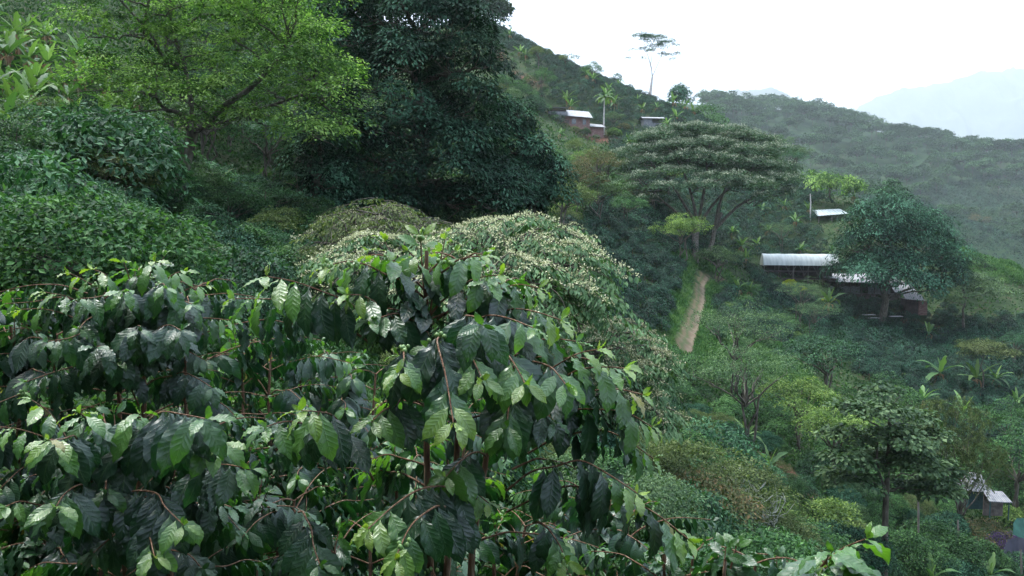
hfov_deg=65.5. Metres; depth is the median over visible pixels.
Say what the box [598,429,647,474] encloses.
shrub
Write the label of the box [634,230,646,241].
coffee shrub
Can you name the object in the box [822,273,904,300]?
farmhouse
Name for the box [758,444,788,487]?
banana plant
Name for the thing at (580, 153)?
tree
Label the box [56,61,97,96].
banana plant
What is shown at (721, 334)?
shrub
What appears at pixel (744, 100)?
forest tree
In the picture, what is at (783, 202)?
banana plant
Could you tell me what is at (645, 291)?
coffee shrub
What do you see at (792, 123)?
forest tree
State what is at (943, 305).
coffee shrub
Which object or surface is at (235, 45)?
tree
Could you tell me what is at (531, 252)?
flowering tree
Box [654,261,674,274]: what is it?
coffee shrub
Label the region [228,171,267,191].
shrub
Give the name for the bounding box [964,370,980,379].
coffee shrub
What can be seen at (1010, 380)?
coffee shrub
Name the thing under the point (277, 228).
shrub
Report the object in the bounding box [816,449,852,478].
shrub
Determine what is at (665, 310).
coffee shrub
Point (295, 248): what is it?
tree
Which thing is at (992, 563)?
banana plant
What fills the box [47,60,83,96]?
banana plant
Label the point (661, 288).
coffee shrub
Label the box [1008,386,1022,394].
coffee shrub
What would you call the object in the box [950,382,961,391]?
coffee shrub
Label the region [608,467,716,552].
shrub
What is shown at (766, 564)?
coffee shrub
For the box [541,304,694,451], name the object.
flowering tree
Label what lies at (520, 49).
banana plant
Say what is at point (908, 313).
coffee shrub
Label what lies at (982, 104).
mountains
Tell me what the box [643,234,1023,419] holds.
grass
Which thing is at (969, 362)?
coffee shrub
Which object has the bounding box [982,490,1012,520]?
lean to
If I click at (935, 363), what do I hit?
coffee shrub
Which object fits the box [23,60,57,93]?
banana plant
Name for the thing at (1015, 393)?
banana plant
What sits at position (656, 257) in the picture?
coffee shrub
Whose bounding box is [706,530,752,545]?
shrub
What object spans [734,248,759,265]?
banana plant
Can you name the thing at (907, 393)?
tree
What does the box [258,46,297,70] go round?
tree
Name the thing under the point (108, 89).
banana plant
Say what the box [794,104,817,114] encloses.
forest tree
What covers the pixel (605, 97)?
palm tree
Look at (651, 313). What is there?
coffee shrub
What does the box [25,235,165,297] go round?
shrub
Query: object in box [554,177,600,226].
tree
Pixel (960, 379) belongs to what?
coffee shrub
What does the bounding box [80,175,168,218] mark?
shrub
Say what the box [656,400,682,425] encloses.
shrub
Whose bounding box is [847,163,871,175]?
forest tree
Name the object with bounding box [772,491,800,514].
shrub
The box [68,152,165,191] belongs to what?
bush
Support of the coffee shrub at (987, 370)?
on the ground at (1008, 306)
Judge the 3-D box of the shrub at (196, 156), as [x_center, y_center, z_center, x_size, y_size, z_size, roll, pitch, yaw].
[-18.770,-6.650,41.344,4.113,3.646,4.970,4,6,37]
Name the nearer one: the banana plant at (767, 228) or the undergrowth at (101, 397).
the undergrowth at (101, 397)
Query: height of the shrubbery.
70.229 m
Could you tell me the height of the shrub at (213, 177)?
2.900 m
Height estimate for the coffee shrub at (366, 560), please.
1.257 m
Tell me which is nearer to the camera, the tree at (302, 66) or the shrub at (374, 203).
the shrub at (374, 203)
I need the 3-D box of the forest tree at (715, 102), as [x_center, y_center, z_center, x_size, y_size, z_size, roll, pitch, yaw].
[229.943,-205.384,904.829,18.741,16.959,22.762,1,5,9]
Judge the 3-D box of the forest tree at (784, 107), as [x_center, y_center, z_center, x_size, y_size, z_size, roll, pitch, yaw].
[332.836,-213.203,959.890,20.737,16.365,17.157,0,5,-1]
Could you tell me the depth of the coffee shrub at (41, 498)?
3.39 m
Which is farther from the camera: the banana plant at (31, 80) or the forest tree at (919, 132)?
the forest tree at (919, 132)
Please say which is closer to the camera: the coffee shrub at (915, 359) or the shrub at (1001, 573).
the shrub at (1001, 573)
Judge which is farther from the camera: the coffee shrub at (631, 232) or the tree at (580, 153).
the tree at (580, 153)
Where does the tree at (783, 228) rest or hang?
on the ground at (1008, 306)
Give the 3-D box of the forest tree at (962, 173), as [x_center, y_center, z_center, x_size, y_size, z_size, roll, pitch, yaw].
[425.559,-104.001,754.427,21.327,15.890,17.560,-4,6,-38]
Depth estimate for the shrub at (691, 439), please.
36.80 m
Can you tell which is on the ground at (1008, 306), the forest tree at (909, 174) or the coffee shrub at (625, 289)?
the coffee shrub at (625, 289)
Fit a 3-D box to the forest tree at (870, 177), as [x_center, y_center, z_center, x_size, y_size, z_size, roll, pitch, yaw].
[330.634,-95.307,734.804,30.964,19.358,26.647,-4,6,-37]
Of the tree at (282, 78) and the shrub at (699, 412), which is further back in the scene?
the tree at (282, 78)
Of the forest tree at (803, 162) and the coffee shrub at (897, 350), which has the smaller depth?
the coffee shrub at (897, 350)
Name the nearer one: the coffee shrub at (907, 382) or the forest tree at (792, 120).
the coffee shrub at (907, 382)
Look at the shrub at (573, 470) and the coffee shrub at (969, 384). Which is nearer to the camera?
the shrub at (573, 470)
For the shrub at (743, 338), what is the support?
on the ground at (1008, 306)
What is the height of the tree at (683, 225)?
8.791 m
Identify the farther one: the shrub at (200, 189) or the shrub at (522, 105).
the shrub at (522, 105)
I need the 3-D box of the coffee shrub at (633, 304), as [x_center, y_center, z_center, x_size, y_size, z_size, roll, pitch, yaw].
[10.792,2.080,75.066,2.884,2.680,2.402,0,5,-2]
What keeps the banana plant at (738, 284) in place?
on the ground at (1008, 306)
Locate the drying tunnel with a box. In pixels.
[760,253,838,284]
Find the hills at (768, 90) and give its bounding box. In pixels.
[703,87,797,109]
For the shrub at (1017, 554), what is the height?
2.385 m
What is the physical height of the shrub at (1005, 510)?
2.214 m
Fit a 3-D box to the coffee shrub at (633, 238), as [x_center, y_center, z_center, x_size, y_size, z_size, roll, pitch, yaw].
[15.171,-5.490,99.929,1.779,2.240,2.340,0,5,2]
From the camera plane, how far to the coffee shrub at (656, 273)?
94.39 m
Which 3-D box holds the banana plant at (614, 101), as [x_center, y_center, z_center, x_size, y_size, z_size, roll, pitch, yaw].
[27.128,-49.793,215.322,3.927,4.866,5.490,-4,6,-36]
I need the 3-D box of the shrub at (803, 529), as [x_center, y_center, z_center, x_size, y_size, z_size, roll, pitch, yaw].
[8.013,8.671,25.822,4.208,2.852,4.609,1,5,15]
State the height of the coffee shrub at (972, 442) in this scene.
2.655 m
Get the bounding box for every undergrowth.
[0,0,1023,575]
[0,335,688,575]
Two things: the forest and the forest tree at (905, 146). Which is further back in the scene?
the forest
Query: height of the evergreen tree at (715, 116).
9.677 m
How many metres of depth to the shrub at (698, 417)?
53.05 m
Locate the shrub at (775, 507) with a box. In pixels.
[714,466,794,536]
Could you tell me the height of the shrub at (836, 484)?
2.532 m
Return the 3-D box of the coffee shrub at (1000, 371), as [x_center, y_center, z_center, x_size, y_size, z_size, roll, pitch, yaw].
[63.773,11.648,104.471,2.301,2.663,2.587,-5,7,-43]
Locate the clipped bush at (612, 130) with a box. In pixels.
[606,127,622,136]
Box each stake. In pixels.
[917,500,918,532]
[1020,549,1021,573]
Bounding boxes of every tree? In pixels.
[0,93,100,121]
[0,115,106,169]
[1,114,145,160]
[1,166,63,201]
[4,95,142,125]
[30,0,381,214]
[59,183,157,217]
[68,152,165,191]
[115,0,217,131]
[142,44,197,63]
[146,72,251,154]
[149,92,250,162]
[170,67,247,123]
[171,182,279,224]
[177,0,218,42]
[183,8,211,39]
[190,42,253,100]
[191,21,239,48]
[202,101,257,151]
[203,64,272,129]
[204,68,286,142]
[208,16,240,44]
[212,21,256,54]
[212,31,249,54]
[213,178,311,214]
[219,109,302,180]
[224,51,285,102]
[225,70,281,125]
[226,0,347,177]
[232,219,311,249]
[240,139,298,187]
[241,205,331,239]
[249,41,276,52]
[250,107,306,177]
[256,106,378,214]
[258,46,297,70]
[262,83,304,102]
[263,67,296,111]
[263,243,318,261]
[270,98,319,115]
[281,59,319,77]
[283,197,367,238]
[287,72,329,87]
[288,0,541,221]
[288,198,477,296]
[291,209,651,355]
[347,104,384,120]
[348,98,382,111]
[357,80,386,101]
[474,90,583,231]
[478,0,510,16]
[483,0,509,12]
[485,6,512,20]
[495,0,515,25]
[523,66,558,96]
[529,45,551,68]
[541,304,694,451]
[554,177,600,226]
[557,160,610,215]
[558,54,574,64]
[565,137,595,154]
[568,148,606,176]
[571,146,621,181]
[572,174,637,225]
[579,61,605,73]
[590,152,632,180]
[593,93,613,134]
[601,111,625,126]
[601,120,810,263]
[604,190,649,220]
[609,73,623,81]
[617,123,631,135]
[624,31,681,95]
[636,187,666,214]
[646,212,713,260]
[656,167,687,199]
[656,335,815,448]
[667,82,695,104]
[678,295,809,401]
[691,102,730,125]
[693,244,744,282]
[700,96,714,101]
[707,100,720,104]
[710,103,729,112]
[727,98,741,113]
[736,97,752,113]
[743,121,761,129]
[748,99,761,106]
[755,373,844,450]
[764,219,797,252]
[766,126,787,134]
[769,323,871,409]
[771,130,795,136]
[773,134,793,158]
[775,276,833,328]
[779,144,814,168]
[780,105,793,114]
[780,119,799,126]
[781,149,810,170]
[782,118,796,129]
[784,159,810,166]
[786,136,804,144]
[788,116,805,129]
[789,401,881,486]
[791,299,845,334]
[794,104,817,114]
[795,133,827,151]
[799,168,868,202]
[803,111,821,124]
[804,151,820,168]
[810,153,839,165]
[813,380,973,575]
[815,133,835,150]
[816,125,847,146]
[816,151,840,163]
[817,166,837,174]
[819,188,983,323]
[820,111,834,117]
[822,114,838,123]
[822,135,843,143]
[831,159,853,167]
[832,167,849,177]
[835,370,929,423]
[838,412,896,468]
[839,117,860,126]
[844,145,872,163]
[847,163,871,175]
[852,179,888,193]
[854,140,881,158]
[856,174,880,182]
[860,145,890,162]
[863,123,882,139]
[864,164,878,173]
[868,176,913,202]
[869,122,886,130]
[869,164,903,179]
[875,124,888,132]
[877,131,896,146]
[884,122,912,137]
[890,143,911,150]
[891,169,922,190]
[903,125,920,141]
[906,181,931,194]
[908,394,1014,516]
[911,194,931,202]
[912,128,928,136]
[915,163,931,169]
[920,126,933,138]
[920,270,1020,327]
[922,156,938,164]
[929,253,995,297]
[934,130,952,138]
[937,204,966,211]
[941,159,958,164]
[942,134,962,151]
[946,139,965,150]
[948,152,975,170]
[951,170,971,183]
[954,206,981,218]
[954,337,1023,396]
[956,426,1023,511]
[958,140,993,150]
[958,395,1023,456]
[963,135,978,140]
[963,160,982,177]
[967,215,989,222]
[968,213,992,222]
[970,137,996,150]
[973,159,999,177]
[979,151,1002,160]
[980,156,996,174]
[980,213,998,221]
[984,139,1014,149]
[994,155,1015,168]
[995,329,1023,361]
[998,138,1015,147]
[998,202,1023,217]
[1001,143,1018,155]
[1004,157,1023,172]
[1005,162,1023,176]
[1012,138,1023,148]
[1013,228,1023,237]
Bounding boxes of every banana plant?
[0,11,44,50]
[0,25,17,49]
[0,25,27,66]
[0,31,45,76]
[0,60,19,93]
[0,63,49,91]
[0,65,22,89]
[0,76,57,108]
[0,77,38,109]
[0,92,43,118]
[0,106,38,130]
[3,28,35,61]
[4,24,34,46]
[7,65,64,112]
[8,60,60,87]
[11,14,42,42]
[11,38,46,69]
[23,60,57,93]
[24,39,50,61]
[24,43,72,83]
[27,34,57,62]
[29,16,64,44]
[32,96,81,109]
[36,21,61,44]
[44,69,99,103]
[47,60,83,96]
[49,33,105,74]
[51,44,89,79]
[55,96,96,117]
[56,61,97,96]
[60,33,91,53]
[65,52,108,83]
[69,31,128,70]
[83,53,129,78]
[87,97,120,112]
[88,86,130,113]
[90,77,120,97]
[114,95,140,114]
[121,82,146,108]
[512,44,523,58]
[517,48,530,59]
[556,90,576,109]
[563,97,580,109]
[580,67,591,78]
[587,71,601,81]
[599,86,613,95]
[603,91,619,108]
[607,94,622,108]
[636,103,648,113]
[660,117,672,126]
[664,91,678,105]
[669,108,685,119]
[679,98,695,113]
[687,103,700,114]
[727,226,740,238]
[730,236,753,251]
[731,279,750,297]
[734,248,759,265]
[736,419,763,443]
[742,281,759,296]
[749,236,760,250]
[758,222,776,238]
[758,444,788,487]
[777,198,792,210]
[789,212,804,227]
[795,241,808,253]
[803,201,814,216]
[813,287,845,311]
[848,191,862,202]
[903,385,937,410]
[913,551,960,575]
[916,322,938,338]
[917,355,962,391]
[949,390,984,417]
[957,359,1001,387]
[980,364,1015,389]
[980,552,1016,575]
[1001,387,1023,404]
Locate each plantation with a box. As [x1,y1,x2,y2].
[484,22,1023,374]
[808,168,1023,264]
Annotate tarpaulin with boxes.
[1004,537,1023,573]
[1013,518,1023,537]
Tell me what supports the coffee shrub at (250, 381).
on the ground at (1008, 306)
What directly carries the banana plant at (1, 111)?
on the ground at (1008, 306)
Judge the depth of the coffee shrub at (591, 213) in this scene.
98.67 m
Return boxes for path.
[671,270,726,352]
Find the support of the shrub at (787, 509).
on the ground at (1008, 306)
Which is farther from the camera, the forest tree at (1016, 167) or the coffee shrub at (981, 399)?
the forest tree at (1016, 167)
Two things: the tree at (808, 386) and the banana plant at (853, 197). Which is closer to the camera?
the tree at (808, 386)
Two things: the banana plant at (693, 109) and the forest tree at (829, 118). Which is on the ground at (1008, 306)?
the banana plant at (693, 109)
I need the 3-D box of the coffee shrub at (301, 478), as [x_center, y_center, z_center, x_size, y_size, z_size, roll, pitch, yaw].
[-1.255,1.414,4.419,1.032,1.408,1.127,0,5,0]
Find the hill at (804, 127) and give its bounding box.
[674,103,1023,266]
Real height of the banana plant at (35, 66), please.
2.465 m
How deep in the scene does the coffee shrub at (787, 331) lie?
102.07 m
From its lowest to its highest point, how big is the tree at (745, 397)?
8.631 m
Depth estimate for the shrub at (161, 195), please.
33.92 m
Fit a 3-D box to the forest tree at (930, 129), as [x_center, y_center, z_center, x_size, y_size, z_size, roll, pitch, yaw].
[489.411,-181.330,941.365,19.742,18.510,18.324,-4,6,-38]
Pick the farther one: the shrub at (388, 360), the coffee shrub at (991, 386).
the coffee shrub at (991, 386)
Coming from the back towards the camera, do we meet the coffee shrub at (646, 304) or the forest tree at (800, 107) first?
the forest tree at (800, 107)
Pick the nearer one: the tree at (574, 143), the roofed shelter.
the tree at (574, 143)
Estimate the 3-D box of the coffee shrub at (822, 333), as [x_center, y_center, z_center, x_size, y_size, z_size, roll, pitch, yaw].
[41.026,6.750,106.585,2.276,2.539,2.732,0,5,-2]
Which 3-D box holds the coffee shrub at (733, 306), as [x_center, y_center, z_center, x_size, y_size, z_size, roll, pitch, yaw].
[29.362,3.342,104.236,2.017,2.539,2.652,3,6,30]
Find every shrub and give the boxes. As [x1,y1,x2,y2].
[0,113,40,158]
[0,132,74,171]
[0,141,80,184]
[0,149,90,187]
[0,150,159,289]
[0,176,67,228]
[0,183,234,304]
[0,250,329,575]
[0,286,68,527]
[0,302,158,575]
[0,392,304,575]
[0,459,105,575]
[0,520,191,575]
[1,99,182,191]
[3,108,202,209]
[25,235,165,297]
[51,178,156,230]
[54,146,163,206]
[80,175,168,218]
[114,457,339,575]
[119,110,180,140]
[139,236,198,269]
[139,328,358,551]
[141,184,171,203]
[142,125,204,167]
[150,226,189,247]
[157,180,218,216]
[158,224,249,276]
[161,145,205,182]
[165,175,223,215]
[171,200,244,238]
[185,237,312,319]
[189,173,205,191]
[190,161,230,191]
[190,223,274,283]
[197,467,379,575]
[198,157,241,187]
[207,190,284,221]
[207,202,296,229]
[209,282,285,332]
[210,224,287,259]
[218,346,385,496]
[221,223,702,575]
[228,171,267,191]
[232,214,297,246]
[237,246,336,301]
[239,220,308,253]
[245,425,368,557]
[246,179,308,214]
[252,243,337,300]
[256,506,480,575]
[278,193,333,224]
[285,218,380,258]
[290,211,331,244]
[293,214,324,239]
[297,353,452,575]
[325,276,400,310]
[325,441,459,575]
[328,199,362,234]
[338,294,395,338]
[340,192,389,210]
[369,196,410,220]
[379,345,401,366]
[383,398,510,530]
[388,194,447,224]
[393,311,438,336]
[396,306,443,339]
[430,401,552,498]
[447,217,468,224]
[456,501,612,575]
[467,397,482,407]
[488,83,510,91]
[495,75,513,85]
[496,470,656,575]
[503,86,523,100]
[508,80,532,94]
[512,475,578,524]
[521,100,535,110]
[528,94,545,108]
[528,484,718,575]
[531,440,571,458]
[534,449,616,483]
[540,442,571,468]
[548,202,580,213]
[550,433,620,480]
[552,205,583,220]
[556,444,649,490]
[558,214,581,229]
[562,154,574,167]
[570,126,579,132]
[575,189,599,211]
[578,127,590,137]
[579,528,732,575]
[581,223,590,231]
[582,208,601,218]
[582,216,596,229]
[583,230,599,244]
[585,203,603,215]
[588,216,600,227]
[591,225,608,240]
[593,225,612,237]
[595,299,615,320]
[597,233,614,248]
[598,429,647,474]
[600,268,627,281]
[601,207,608,217]
[601,215,617,227]
[601,239,618,248]
[601,246,619,262]
[602,461,711,531]
[608,277,632,296]
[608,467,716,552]
[611,221,626,229]
[611,225,629,237]
[611,249,630,264]
[611,309,633,325]
[613,240,628,250]
[616,244,632,261]
[619,426,689,470]
[620,305,638,325]
[621,228,636,240]
[621,286,639,303]
[624,217,638,229]
[624,297,640,311]
[625,228,640,239]
[625,258,644,273]
[625,268,644,286]
[626,235,639,247]
[626,240,641,252]
[628,280,652,296]
[628,291,646,304]
[629,256,645,264]
[633,310,651,329]
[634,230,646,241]
[634,243,651,254]
[638,263,654,281]
[639,301,654,313]
[640,283,655,298]
[640,307,659,326]
[640,323,655,333]
[640,430,780,531]
[641,449,719,509]
[642,294,668,311]
[643,253,655,263]
[646,268,659,281]
[649,282,667,297]
[650,250,668,266]
[650,267,667,280]
[650,465,768,537]
[650,474,745,540]
[651,252,663,264]
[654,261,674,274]
[654,279,669,288]
[655,248,670,262]
[655,284,671,295]
[655,302,671,318]
[655,316,671,331]
[656,275,672,287]
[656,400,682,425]
[656,455,721,482]
[658,382,676,403]
[662,293,676,309]
[663,427,734,475]
[667,383,687,399]
[668,276,681,290]
[669,263,680,275]
[669,273,683,289]
[673,415,766,486]
[677,260,687,269]
[678,403,712,415]
[678,519,828,575]
[679,411,707,425]
[679,419,723,433]
[682,409,709,419]
[682,532,815,575]
[683,455,804,534]
[688,471,761,538]
[703,412,740,427]
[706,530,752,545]
[709,297,725,307]
[709,324,728,339]
[711,293,725,300]
[715,292,732,301]
[717,307,735,322]
[718,420,753,444]
[719,475,757,504]
[725,444,773,488]
[731,304,743,316]
[731,340,747,351]
[732,308,742,317]
[739,523,824,573]
[741,313,758,324]
[742,337,751,343]
[742,546,834,575]
[743,323,765,339]
[751,430,785,452]
[752,326,768,336]
[752,498,797,523]
[756,485,811,521]
[757,315,766,324]
[757,462,789,490]
[760,510,825,551]
[763,324,775,338]
[765,316,782,327]
[769,439,791,453]
[770,456,792,472]
[772,323,793,336]
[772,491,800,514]
[773,334,788,342]
[773,515,868,564]
[775,472,808,498]
[777,521,890,575]
[793,448,832,483]
[793,473,821,499]
[794,334,809,342]
[800,496,864,529]
[802,355,823,371]
[806,518,900,575]
[810,329,824,342]
[814,325,832,335]
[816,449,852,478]
[821,471,868,497]
[822,484,867,509]
[822,500,871,521]
[829,519,867,552]
[830,349,855,365]
[832,291,841,298]
[833,287,844,292]
[843,330,862,341]
[843,519,865,531]
[844,340,858,355]
[845,335,858,342]
[850,354,875,370]
[850,481,880,499]
[851,359,869,373]
[853,341,873,355]
[853,347,871,358]
[856,499,898,529]
[860,363,877,375]
[861,339,877,348]
[862,490,909,517]
[863,551,906,575]
[867,304,877,313]
[867,522,893,537]
[868,347,882,359]
[871,371,885,381]
[877,374,895,386]
[878,360,900,372]
[879,364,902,378]
[879,527,962,575]
[885,344,904,359]
[890,517,990,575]
[891,508,926,524]
[893,360,909,373]
[894,376,913,391]
[899,310,911,317]
[899,493,939,517]
[900,361,917,375]
[902,348,918,358]
[905,353,918,361]
[905,366,925,378]
[908,361,925,374]
[910,376,931,392]
[913,356,931,369]
[916,387,943,405]
[919,363,930,371]
[919,508,972,548]
[920,394,941,414]
[920,556,985,575]
[921,355,933,366]
[926,369,940,382]
[928,361,946,371]
[930,318,941,326]
[932,372,957,385]
[932,379,949,388]
[934,382,949,391]
[934,387,949,399]
[937,309,949,317]
[937,363,952,373]
[937,413,955,426]
[939,302,951,308]
[943,390,961,401]
[947,306,959,314]
[947,538,1022,575]
[949,367,968,379]
[949,386,962,396]
[950,372,967,388]
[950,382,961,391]
[952,420,973,430]
[957,358,974,369]
[960,427,976,443]
[961,380,979,390]
[962,390,984,404]
[962,393,982,405]
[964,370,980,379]
[965,431,989,446]
[966,515,1012,550]
[973,386,989,397]
[975,429,1001,449]
[976,420,1005,440]
[976,566,1007,575]
[978,378,994,391]
[979,361,989,372]
[979,365,990,377]
[979,375,996,386]
[979,388,995,402]
[982,394,1000,407]
[982,466,1023,497]
[984,550,1023,575]
[986,406,1008,421]
[988,368,1009,379]
[990,377,1011,391]
[992,361,1009,370]
[992,504,1022,528]
[993,387,1011,396]
[993,393,1008,398]
[993,398,1022,410]
[995,437,1017,461]
[1002,364,1015,373]
[1002,377,1013,387]
[1005,453,1023,468]
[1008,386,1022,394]
[1011,362,1023,375]
[1011,378,1023,392]
[1011,507,1023,520]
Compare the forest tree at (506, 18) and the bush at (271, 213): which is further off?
the forest tree at (506, 18)
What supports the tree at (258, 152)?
on the ground at (1008, 306)
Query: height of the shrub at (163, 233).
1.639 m
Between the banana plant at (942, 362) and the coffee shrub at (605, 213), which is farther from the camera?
the coffee shrub at (605, 213)
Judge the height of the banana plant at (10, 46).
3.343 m
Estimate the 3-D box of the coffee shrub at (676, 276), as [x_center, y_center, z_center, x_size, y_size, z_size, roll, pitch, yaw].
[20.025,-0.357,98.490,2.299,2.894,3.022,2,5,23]
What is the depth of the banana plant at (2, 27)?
47.87 m
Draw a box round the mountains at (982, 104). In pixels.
[854,67,1023,151]
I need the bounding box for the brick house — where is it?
[548,107,604,137]
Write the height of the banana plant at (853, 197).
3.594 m
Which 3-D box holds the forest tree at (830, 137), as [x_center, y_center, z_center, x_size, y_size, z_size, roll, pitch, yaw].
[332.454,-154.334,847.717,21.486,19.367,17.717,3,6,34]
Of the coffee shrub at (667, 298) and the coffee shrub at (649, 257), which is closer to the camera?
the coffee shrub at (667, 298)
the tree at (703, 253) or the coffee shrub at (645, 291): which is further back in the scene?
the tree at (703, 253)
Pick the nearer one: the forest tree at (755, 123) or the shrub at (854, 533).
the shrub at (854, 533)
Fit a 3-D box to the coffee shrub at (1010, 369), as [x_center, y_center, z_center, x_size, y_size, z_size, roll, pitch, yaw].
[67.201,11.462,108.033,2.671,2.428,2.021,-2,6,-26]
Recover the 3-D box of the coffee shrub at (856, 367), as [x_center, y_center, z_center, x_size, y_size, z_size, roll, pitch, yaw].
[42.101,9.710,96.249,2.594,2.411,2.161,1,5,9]
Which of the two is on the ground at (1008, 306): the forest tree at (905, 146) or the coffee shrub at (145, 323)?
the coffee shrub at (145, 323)
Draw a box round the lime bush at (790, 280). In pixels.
[782,279,795,285]
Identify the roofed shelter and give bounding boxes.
[813,209,846,222]
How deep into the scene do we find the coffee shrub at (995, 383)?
100.31 m
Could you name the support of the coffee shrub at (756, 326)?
on the ground at (1008, 306)
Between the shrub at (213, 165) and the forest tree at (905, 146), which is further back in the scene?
the forest tree at (905, 146)
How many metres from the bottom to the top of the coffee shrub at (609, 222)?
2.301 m
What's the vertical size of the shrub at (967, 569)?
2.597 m
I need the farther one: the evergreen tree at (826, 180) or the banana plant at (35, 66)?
the evergreen tree at (826, 180)
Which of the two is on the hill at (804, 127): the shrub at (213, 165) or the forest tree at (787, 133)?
the forest tree at (787, 133)
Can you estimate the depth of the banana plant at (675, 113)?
211.44 m
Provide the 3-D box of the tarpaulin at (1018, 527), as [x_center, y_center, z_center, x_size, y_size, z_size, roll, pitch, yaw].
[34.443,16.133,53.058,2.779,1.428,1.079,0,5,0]
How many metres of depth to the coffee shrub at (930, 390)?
90.28 m
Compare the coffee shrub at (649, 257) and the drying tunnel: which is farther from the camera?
the drying tunnel
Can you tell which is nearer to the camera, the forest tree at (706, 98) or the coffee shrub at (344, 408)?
the coffee shrub at (344, 408)
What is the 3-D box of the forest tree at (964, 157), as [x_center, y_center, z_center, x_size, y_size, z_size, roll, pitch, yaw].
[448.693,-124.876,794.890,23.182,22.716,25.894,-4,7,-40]
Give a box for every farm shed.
[638,117,663,126]
[892,284,927,314]
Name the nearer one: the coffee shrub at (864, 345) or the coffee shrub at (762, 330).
the coffee shrub at (762, 330)
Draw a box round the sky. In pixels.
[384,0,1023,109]
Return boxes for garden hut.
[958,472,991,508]
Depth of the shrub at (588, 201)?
103.21 m
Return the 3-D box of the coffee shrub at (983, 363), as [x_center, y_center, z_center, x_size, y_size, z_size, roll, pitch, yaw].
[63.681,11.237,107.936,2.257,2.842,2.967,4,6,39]
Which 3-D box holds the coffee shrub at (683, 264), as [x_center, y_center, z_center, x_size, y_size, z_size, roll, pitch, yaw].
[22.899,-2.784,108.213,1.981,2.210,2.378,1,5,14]
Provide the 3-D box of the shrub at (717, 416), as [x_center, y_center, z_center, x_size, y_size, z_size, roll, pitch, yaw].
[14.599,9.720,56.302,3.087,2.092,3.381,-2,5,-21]
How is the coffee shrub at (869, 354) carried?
on the ground at (1008, 306)
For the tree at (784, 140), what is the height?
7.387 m
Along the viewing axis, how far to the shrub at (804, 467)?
54.87 m
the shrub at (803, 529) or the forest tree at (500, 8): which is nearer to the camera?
the shrub at (803, 529)
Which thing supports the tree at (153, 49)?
on the ground at (1008, 306)
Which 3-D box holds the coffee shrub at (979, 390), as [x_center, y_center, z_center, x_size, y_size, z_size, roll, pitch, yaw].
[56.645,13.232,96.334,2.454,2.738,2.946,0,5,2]
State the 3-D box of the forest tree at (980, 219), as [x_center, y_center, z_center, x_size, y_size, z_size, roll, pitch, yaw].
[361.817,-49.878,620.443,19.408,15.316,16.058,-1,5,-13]
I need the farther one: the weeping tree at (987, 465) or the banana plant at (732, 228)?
the banana plant at (732, 228)
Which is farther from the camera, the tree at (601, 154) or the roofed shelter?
the roofed shelter
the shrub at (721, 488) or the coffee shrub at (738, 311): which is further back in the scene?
the coffee shrub at (738, 311)
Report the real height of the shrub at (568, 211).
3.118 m
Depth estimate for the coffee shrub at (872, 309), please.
132.01 m
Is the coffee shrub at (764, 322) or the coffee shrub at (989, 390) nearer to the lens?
the coffee shrub at (989, 390)
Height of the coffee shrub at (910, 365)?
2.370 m
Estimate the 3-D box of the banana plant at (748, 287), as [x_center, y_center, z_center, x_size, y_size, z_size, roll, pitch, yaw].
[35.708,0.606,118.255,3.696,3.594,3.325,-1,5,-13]
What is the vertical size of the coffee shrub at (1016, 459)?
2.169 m
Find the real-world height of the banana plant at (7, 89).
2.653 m
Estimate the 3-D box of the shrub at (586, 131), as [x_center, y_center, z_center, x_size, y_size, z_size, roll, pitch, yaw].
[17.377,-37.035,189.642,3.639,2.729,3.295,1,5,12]
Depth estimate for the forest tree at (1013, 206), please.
651.80 m
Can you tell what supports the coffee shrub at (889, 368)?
on the ground at (1008, 306)
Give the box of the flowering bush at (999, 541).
[985,531,1016,571]
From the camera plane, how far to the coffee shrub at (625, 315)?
67.92 m
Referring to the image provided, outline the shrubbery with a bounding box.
[505,52,1023,516]
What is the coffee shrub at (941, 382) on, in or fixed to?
on the ground at (1008, 306)
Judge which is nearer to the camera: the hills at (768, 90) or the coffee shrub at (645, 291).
the coffee shrub at (645, 291)
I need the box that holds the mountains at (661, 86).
[622,77,712,104]
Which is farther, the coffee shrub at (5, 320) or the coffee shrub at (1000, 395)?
the coffee shrub at (1000, 395)
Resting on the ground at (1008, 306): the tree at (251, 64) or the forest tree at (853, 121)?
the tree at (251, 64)
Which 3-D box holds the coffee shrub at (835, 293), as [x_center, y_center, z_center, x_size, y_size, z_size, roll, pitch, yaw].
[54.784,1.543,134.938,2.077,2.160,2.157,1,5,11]
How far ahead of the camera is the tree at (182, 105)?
51.14 m
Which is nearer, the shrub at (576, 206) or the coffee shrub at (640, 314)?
the coffee shrub at (640, 314)
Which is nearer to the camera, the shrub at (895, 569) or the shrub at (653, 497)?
the shrub at (653, 497)
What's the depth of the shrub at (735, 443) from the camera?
40.40 m
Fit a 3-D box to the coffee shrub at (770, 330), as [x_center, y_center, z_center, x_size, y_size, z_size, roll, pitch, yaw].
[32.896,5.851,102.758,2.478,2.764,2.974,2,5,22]
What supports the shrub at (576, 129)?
on the ground at (1008, 306)
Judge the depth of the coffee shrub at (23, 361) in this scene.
3.50 m
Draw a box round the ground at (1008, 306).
[0,0,1023,575]
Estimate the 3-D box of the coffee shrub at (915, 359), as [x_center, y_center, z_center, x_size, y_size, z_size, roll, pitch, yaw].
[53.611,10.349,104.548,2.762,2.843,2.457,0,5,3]
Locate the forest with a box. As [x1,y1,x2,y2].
[694,89,1018,156]
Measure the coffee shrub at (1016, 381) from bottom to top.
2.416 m
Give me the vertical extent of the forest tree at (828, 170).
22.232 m
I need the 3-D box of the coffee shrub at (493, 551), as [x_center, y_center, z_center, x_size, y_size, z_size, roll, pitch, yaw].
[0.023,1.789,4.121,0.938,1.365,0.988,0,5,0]

